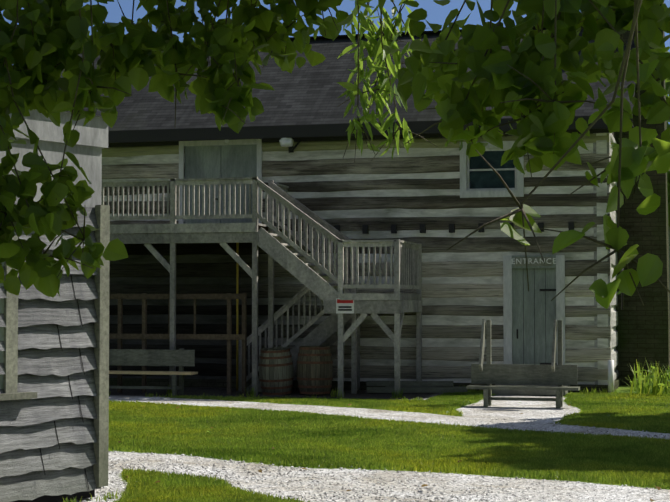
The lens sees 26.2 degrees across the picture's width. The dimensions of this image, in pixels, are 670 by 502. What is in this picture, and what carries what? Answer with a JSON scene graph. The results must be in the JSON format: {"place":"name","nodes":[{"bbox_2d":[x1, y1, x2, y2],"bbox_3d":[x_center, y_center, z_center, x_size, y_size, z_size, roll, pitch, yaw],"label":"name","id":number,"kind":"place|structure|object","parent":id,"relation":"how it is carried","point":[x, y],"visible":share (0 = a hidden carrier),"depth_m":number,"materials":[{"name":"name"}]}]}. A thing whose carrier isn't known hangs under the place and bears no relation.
{"place":"outdoors","nodes":[
{"label":"outdoors","id":0,"kind":"place"},
{"bbox_2d":[1,0,669,123],"label":"sky","id":1,"kind":"structure","parent":0,"point":[436,13],"materials":[{"name":"blue"}]},
{"bbox_2d":[63,384,669,501],"bbox_3d":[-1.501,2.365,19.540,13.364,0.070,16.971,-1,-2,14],"label":"lawn grass","id":2,"kind":"structure","parent":0,"point":[239,434],"depth_m":17.14,"materials":[{"name":"green plant"}]},
{"bbox_2d":[65,385,669,501],"bbox_3d":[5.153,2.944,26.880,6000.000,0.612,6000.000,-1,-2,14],"label":"ground","id":3,"kind":"structure","parent":0,"point":[502,410],"depth_m":14.63,"materials":[{"name":"grey gravel"}]},
{"bbox_2d":[0,109,107,501],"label":"shack siding walls","id":4,"kind":"structure","parent":3,"relation":"on","point":[48,438],"depth_m":12.15,"materials":[{"name":"grey wood"}]},
{"bbox_2d":[0,205,109,486],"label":"corner trim board","id":5,"kind":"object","parent":4,"relation":"attached to","point":[9,355],"depth_m":12.47,"materials":[{"name":"grey wood"}]},
{"bbox_2d":[109,348,197,395],"bbox_3d":[-3.930,2.219,26.580,2.830,0.840,0.435,-1,-2,14],"label":"bench","id":6,"kind":"object","parent":3,"relation":"on","point":[181,358],"visible":0.58,"depth_m":26.47,"materials":[{"name":"grey wood"}]},
{"bbox_2d":[109,293,246,394],"bbox_3d":[-3.459,1.735,27.030,3.750,1.880,0.095,-1,-2,14],"label":"pen frame under deck","id":7,"kind":"object","parent":3,"relation":"on","point":[229,336],"visible":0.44,"depth_m":26.81,"materials":[{"name":"brown wood"}]},
{"bbox_2d":[236,243,238,389],"bbox_3d":[-1.878,1.228,27.692,0.041,2.900,0.041,-2,-3,37],"label":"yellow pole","id":8,"kind":"object","parent":3,"relation":"on","point":[237,275],"visible":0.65,"depth_m":27.68,"materials":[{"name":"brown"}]},
{"bbox_2d":[102,176,421,396],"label":"deck and stairs","id":9,"kind":"structure","parent":3,"relation":"on","point":[309,272],"depth_m":26.66,"materials":[{"name":"grey wood"}]},
{"bbox_2d":[336,298,353,312],"bbox_3d":[0.181,0.989,25.911,0.330,0.270,0.012,-1,-2,14],"label":"warning sign","id":10,"kind":"object","parent":9,"relation":"attached to","point":[344,306],"visible":1,"depth_m":25.91,"materials":[{"name":"white metal"}]},
{"bbox_2d":[259,346,293,394],"bbox_3d":[-1.089,2.212,26.656,0.640,0.863,0.639,-3,2,-9],"label":"barrel","id":11,"kind":"object","parent":3,"relation":"on","point":[276,376],"visible":1,"depth_m":26.40,"materials":[{"name":"brown wood"}]},
{"bbox_2d":[297,346,332,394],"bbox_3d":[-0.373,2.198,26.553,0.669,0.880,0.668,-2,-3,41],"label":"barrel","id":12,"kind":"object","parent":3,"relation":"on","point":[314,370],"visible":1,"depth_m":26.29,"materials":[{"name":"brown wood"}]},
{"bbox_2d":[0,0,669,308],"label":"linden tree","id":13,"kind":"object","parent":3,"relation":"on","point":[531,92],"visible":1,"depth_m":7.53,"materials":[{"name":"green plant"}]},
{"bbox_2d":[101,128,620,392],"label":"log house walls","id":14,"kind":"structure","parent":3,"relation":"on","point":[412,189],"depth_m":28.04,"materials":[{"name":"grey wood"}]},
{"bbox_2d":[179,139,261,223],"bbox_3d":[-2.298,-1.349,28.953,1.750,1.760,0.120,-1,-2,14],"label":"double door","id":15,"kind":"structure","parent":14,"relation":"attached to","point":[222,158],"depth_m":28.97,"materials":[{"name":"grey paint"}]},
{"bbox_2d":[279,138,299,152],"bbox_3d":[-0.935,-2.111,28.346,0.392,0.300,0.451,1,-2,-23],"label":"floodlight","id":16,"kind":"object","parent":14,"relation":"attached to","point":[286,142],"visible":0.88,"depth_m":28.19,"materials":[{"name":"white plastic"}]},
{"bbox_2d":[59,26,635,142],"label":"roof","id":17,"kind":"structure","parent":14,"relation":"on","point":[304,100],"depth_m":29.04,"materials":[{"name":"grey"}]},
{"bbox_2d":[279,222,573,234],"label":"beam ends","id":18,"kind":"object","parent":14,"relation":"attached to","point":[365,230],"visible":0.23,"depth_m":27.77,"materials":[{"name":"grey"}]},
{"bbox_2d":[460,141,523,197],"bbox_3d":[3.011,-1.562,27.614,1.225,1.070,0.180,-1,-2,14],"label":"window","id":19,"kind":"structure","parent":14,"relation":"attached to","point":[479,178],"depth_m":27.62,"materials":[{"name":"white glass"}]},
{"bbox_2d":[109,402,666,501],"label":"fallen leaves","id":20,"kind":"object","parent":3,"relation":"on","point":[423,485],"visible":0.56,"depth_m":14.97,"materials":[{"name":"green plant"}]},
{"bbox_2d":[366,381,466,392],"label":"wooden beam","id":21,"kind":"structure","parent":3,"relation":"on","point":[427,386],"depth_m":26.78,"materials":[{"name":"grey wood"}]},
{"bbox_2d":[466,319,579,407],"bbox_3d":[3.031,1.811,23.267,1.800,1.421,0.612,-1,-2,14],"label":"bench by entrance","id":22,"kind":"object","parent":3,"relation":"on","point":[488,373],"visible":1,"depth_m":23.34,"materials":[{"name":"grey wood"}]},
{"bbox_2d":[492,255,569,395],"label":"entrance door","id":23,"kind":"structure","parent":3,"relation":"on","point":[532,314],"depth_m":27.33,"materials":[{"name":"grey wood"}]},
{"bbox_2d":[512,258,555,263],"bbox_3d":[3.767,0.191,27.272,0.835,0.105,0.008,-1,-2,14],"label":"entrance sign lettering","id":24,"kind":"object","parent":23,"relation":"attached to","point":[534,261],"visible":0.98,"depth_m":27.27},
{"bbox_2d":[608,253,623,392],"bbox_3d":[5.301,1.354,27.028,0.142,2.640,0.908,-1,-2,26],"label":"corner pipe and conduit","id":25,"kind":"object","parent":3,"relation":"on","point":[610,375],"visible":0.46,"depth_m":26.61,"materials":[{"name":"white plastic"}]},
{"bbox_2d":[615,2,669,385],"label":"building wall","id":26,"kind":"structure","parent":3,"relation":"on","point":[643,333],"depth_m":29.30,"materials":[{"name":"brown wood"}]},
{"bbox_2d":[625,359,669,395],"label":"weeds","id":27,"kind":"object","parent":3,"relation":"on","point":[641,385],"visible":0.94,"depth_m":26.53,"materials":[{"name":"green plant"}]},
{"bbox_2d":[665,51,669,245],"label":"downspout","id":28,"kind":"object","parent":3,"relation":"on","point":[667,84],"visible":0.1,"depth_m":58.73,"materials":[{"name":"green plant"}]},
{"bbox_2d":[668,170,669,296],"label":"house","id":29,"kind":"structure","parent":3,"relation":"on","point":[669,256],"depth_m":69.60,"materials":[{"name":"brown wood"}]}
]}

